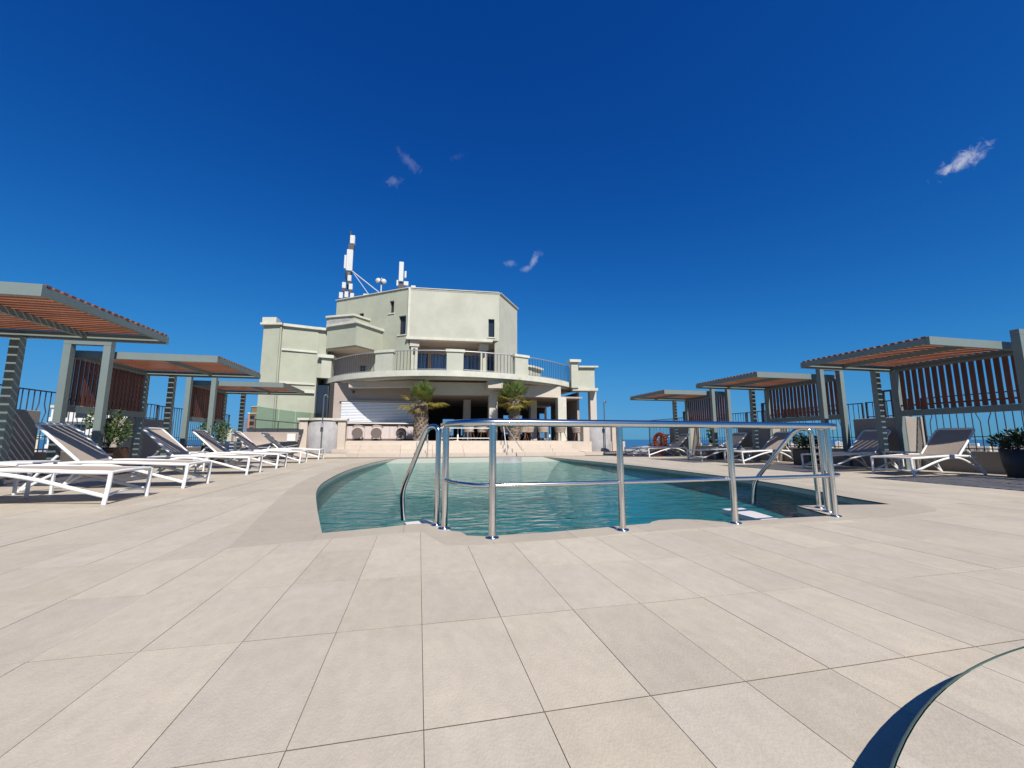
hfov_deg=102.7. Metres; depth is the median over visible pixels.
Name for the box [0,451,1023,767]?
deck
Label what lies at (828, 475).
guard rail
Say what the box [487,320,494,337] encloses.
window
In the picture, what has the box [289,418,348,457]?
shower enclosure
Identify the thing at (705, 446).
wall
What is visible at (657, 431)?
iron railing
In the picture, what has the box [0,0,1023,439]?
sky
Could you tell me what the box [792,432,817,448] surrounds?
potted plant
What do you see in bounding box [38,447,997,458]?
land
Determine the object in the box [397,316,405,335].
window
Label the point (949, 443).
sun lounger
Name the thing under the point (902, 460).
side table
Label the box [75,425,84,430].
window
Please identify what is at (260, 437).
wall
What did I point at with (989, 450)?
town house
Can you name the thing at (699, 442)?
iron railing
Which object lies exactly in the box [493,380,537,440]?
palm tree
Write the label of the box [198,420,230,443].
potted plant
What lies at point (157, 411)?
iron railing
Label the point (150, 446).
parapet block
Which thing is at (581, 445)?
terrace floor
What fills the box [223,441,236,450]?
service box
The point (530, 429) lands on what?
dining chair
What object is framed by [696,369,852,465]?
pergola
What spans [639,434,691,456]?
sun lounger
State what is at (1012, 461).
planter
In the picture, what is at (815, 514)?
pool wall
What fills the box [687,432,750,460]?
sun lounger
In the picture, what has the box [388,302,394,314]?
window
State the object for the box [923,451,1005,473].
wall
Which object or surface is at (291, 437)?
service box
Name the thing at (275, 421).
ramp rail
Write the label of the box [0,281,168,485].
pergola
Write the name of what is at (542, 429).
dining chair
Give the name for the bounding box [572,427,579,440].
dining chair
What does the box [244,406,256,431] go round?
brick tower
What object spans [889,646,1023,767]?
raised tub deck
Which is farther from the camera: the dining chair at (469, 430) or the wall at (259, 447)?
the dining chair at (469, 430)
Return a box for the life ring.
[653,432,666,455]
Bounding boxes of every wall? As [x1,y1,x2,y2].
[32,451,80,475]
[169,447,200,459]
[233,432,298,441]
[241,446,282,456]
[316,457,877,516]
[648,444,670,453]
[696,445,739,457]
[783,447,857,465]
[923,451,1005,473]
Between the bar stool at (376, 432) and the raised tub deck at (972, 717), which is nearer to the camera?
the raised tub deck at (972, 717)
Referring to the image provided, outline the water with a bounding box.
[316,461,823,533]
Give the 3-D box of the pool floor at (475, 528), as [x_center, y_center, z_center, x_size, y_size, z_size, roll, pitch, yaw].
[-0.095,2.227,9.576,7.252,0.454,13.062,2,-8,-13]
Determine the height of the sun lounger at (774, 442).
0.938 m
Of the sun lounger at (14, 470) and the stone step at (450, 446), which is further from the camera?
the stone step at (450, 446)
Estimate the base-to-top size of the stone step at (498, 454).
0.159 m
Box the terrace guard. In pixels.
[441,428,488,440]
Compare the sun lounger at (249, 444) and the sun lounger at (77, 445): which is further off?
the sun lounger at (249, 444)
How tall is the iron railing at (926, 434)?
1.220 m
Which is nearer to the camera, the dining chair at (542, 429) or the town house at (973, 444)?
the dining chair at (542, 429)
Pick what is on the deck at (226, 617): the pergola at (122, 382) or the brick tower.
the pergola at (122, 382)
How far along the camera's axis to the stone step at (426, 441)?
17.00 m
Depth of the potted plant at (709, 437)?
14.97 m
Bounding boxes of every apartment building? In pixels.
[35,435,41,451]
[44,405,125,451]
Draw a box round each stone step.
[332,448,577,452]
[345,444,571,448]
[346,441,515,441]
[346,452,584,456]
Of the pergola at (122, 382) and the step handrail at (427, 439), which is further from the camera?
the step handrail at (427, 439)
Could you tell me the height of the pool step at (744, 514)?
0.060 m
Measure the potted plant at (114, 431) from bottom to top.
0.864 m
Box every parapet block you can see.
[4,409,40,479]
[102,418,172,465]
[669,428,700,455]
[737,428,788,460]
[853,417,925,469]
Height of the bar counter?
0.863 m
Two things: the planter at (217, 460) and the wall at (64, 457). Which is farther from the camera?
the planter at (217, 460)
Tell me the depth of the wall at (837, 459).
11.55 m
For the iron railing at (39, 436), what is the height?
1.220 m
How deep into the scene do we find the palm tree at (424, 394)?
17.38 m
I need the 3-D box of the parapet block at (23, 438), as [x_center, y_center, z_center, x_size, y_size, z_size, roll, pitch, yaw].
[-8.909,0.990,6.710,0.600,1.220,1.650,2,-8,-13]
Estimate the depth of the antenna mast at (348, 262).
23.54 m
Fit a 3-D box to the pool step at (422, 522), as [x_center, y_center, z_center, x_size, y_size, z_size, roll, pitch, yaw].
[-0.712,1.309,3.464,0.289,0.158,0.781,5,-9,-31]
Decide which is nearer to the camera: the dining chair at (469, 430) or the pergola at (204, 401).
the pergola at (204, 401)
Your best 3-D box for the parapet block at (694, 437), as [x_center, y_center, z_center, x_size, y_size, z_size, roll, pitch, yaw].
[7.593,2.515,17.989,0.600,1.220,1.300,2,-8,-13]
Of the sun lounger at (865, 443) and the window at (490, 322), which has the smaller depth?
the sun lounger at (865, 443)
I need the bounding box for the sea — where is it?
[38,440,1011,448]
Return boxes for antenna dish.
[375,278,385,291]
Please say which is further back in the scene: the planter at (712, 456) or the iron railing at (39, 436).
the planter at (712, 456)
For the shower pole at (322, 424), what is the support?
on the shower enclosure at (334, 434)
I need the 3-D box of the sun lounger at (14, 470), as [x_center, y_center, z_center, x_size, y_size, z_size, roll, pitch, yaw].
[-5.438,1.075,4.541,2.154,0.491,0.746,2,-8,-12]
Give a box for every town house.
[964,446,991,451]
[967,443,979,445]
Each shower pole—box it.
[320,394,327,452]
[603,401,606,450]
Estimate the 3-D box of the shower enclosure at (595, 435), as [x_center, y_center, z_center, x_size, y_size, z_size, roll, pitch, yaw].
[4.059,2.480,18.897,2.000,1.531,1.200,2,-8,-13]
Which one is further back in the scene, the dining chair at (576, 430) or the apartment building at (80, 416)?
the apartment building at (80, 416)
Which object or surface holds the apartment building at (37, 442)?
on the land
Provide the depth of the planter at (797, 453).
11.06 m
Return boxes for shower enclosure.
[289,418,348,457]
[580,427,626,454]
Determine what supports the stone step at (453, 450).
on the stone step at (498, 454)
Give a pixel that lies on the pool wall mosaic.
(772, 490)
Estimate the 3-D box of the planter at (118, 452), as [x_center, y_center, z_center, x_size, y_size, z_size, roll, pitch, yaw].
[-8.068,1.532,8.147,0.460,0.532,0.460,2,-8,-13]
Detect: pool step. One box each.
[405,520,450,530]
[722,508,777,520]
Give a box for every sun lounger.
[0,464,153,504]
[17,422,212,491]
[131,427,262,476]
[189,429,287,468]
[225,431,307,463]
[258,432,324,459]
[624,434,672,455]
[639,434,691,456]
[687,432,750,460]
[724,431,792,463]
[801,429,897,468]
[870,428,987,476]
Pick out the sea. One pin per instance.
(631, 443)
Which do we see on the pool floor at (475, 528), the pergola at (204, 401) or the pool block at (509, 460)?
the pool block at (509, 460)
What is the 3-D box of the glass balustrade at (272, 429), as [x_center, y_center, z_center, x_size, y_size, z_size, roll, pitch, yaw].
[-10.166,2.074,18.388,3.104,2.200,0.435,2,-8,-13]
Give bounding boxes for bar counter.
[346,422,413,440]
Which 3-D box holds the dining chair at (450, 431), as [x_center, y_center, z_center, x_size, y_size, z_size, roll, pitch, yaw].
[-3.026,2.229,18.866,0.546,0.804,0.598,3,-8,-22]
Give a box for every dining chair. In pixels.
[441,424,452,440]
[462,427,475,440]
[476,427,488,440]
[500,427,508,440]
[519,427,528,440]
[523,427,533,440]
[537,427,549,440]
[554,427,567,440]
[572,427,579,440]
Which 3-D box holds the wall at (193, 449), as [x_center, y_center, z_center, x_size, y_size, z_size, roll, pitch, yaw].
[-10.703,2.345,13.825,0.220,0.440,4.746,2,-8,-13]
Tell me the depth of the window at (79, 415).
98.56 m
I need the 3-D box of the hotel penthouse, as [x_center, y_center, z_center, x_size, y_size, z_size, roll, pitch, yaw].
[-4.194,-0.493,22.977,17.040,8.478,9.859,2,-8,-13]
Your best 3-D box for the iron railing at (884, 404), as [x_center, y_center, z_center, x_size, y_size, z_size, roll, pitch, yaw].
[9.422,0.516,10.296,0.100,0.720,1.000,2,-8,-13]
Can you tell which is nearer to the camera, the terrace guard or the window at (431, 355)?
the terrace guard
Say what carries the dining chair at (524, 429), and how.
on the terrace floor at (581, 445)
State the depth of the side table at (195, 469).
8.80 m
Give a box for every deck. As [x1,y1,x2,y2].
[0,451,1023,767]
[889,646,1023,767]
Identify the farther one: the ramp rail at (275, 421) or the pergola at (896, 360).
the ramp rail at (275, 421)
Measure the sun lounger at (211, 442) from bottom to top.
0.938 m
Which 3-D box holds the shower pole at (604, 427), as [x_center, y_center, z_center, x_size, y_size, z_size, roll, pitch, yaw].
[4.259,1.892,18.588,0.250,2.299,0.100,6,-10,-38]
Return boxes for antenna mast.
[339,231,378,298]
[396,262,407,288]
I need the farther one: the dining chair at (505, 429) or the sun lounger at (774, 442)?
the dining chair at (505, 429)
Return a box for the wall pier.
[224,429,236,440]
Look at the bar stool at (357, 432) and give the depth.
18.48 m
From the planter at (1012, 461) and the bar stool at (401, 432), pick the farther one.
the bar stool at (401, 432)
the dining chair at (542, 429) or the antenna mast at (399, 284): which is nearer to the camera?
the dining chair at (542, 429)
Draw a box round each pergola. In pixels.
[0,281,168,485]
[44,340,260,476]
[178,377,304,459]
[630,389,734,458]
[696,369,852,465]
[800,329,1023,469]
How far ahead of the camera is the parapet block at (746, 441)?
13.64 m
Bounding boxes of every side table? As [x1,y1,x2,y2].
[0,460,59,497]
[173,451,206,472]
[740,448,759,460]
[882,451,917,471]
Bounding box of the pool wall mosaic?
[316,460,855,516]
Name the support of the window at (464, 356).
in the hotel penthouse
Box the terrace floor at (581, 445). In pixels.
[203,441,624,456]
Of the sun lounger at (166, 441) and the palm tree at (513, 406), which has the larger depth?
the palm tree at (513, 406)
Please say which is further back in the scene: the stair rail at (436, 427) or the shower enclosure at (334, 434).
the shower enclosure at (334, 434)
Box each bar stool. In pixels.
[352,425,364,440]
[371,425,383,440]
[396,425,407,440]
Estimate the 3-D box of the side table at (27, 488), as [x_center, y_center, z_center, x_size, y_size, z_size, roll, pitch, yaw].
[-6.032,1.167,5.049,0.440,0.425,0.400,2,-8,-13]
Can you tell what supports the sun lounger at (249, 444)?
on the deck at (226, 617)
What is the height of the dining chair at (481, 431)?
0.804 m
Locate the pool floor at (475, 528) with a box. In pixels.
[318,457,797,535]
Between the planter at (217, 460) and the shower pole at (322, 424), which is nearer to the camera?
the planter at (217, 460)
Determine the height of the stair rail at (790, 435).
0.848 m
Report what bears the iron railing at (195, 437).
on the wall at (193, 449)
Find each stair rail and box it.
[400,424,440,525]
[752,429,824,508]
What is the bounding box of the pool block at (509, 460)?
[496,457,521,464]
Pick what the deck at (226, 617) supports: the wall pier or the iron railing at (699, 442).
the wall pier
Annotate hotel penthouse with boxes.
[256,287,597,440]
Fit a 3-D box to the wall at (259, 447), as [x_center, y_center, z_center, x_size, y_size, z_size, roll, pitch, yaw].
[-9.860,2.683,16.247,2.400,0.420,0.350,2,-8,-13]
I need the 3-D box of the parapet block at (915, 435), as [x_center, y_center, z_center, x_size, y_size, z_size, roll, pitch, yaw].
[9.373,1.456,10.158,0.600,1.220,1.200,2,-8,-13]
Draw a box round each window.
[75,413,86,417]
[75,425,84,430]
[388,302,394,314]
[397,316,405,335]
[431,355,446,369]
[464,356,479,370]
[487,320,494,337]
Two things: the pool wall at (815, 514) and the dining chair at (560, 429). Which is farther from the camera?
the dining chair at (560, 429)
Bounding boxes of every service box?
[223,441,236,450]
[287,434,295,440]
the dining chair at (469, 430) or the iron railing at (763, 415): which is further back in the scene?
the dining chair at (469, 430)
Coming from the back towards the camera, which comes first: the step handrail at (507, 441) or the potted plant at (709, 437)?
the step handrail at (507, 441)
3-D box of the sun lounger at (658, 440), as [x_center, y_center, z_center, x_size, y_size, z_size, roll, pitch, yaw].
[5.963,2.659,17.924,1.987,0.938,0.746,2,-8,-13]
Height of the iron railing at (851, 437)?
1.220 m
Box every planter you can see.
[100,447,128,475]
[200,445,225,462]
[706,451,723,458]
[792,449,819,465]
[998,450,1023,477]
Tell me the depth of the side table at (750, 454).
13.38 m
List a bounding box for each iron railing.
[16,387,111,451]
[125,403,158,419]
[155,406,229,446]
[649,418,672,443]
[697,412,746,445]
[746,403,777,421]
[783,403,864,447]
[865,390,911,417]
[920,390,1023,451]
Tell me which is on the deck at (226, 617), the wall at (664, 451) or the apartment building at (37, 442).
the wall at (664, 451)
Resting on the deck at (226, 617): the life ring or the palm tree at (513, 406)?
the life ring
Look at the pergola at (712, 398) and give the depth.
15.98 m
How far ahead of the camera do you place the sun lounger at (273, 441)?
14.22 m
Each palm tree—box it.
[398,378,446,440]
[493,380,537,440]
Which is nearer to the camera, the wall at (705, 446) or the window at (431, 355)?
the wall at (705, 446)
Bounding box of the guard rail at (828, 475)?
[438,419,841,539]
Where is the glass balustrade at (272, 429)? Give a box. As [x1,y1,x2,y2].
[247,409,298,431]
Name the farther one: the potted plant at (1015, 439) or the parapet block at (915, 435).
the parapet block at (915, 435)
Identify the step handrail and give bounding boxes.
[416,424,427,454]
[503,427,521,453]
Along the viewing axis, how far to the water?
6.40 m
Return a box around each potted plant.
[82,407,132,447]
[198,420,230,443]
[706,428,717,445]
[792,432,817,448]
[986,427,1023,449]
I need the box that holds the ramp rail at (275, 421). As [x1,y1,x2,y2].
[253,419,298,431]

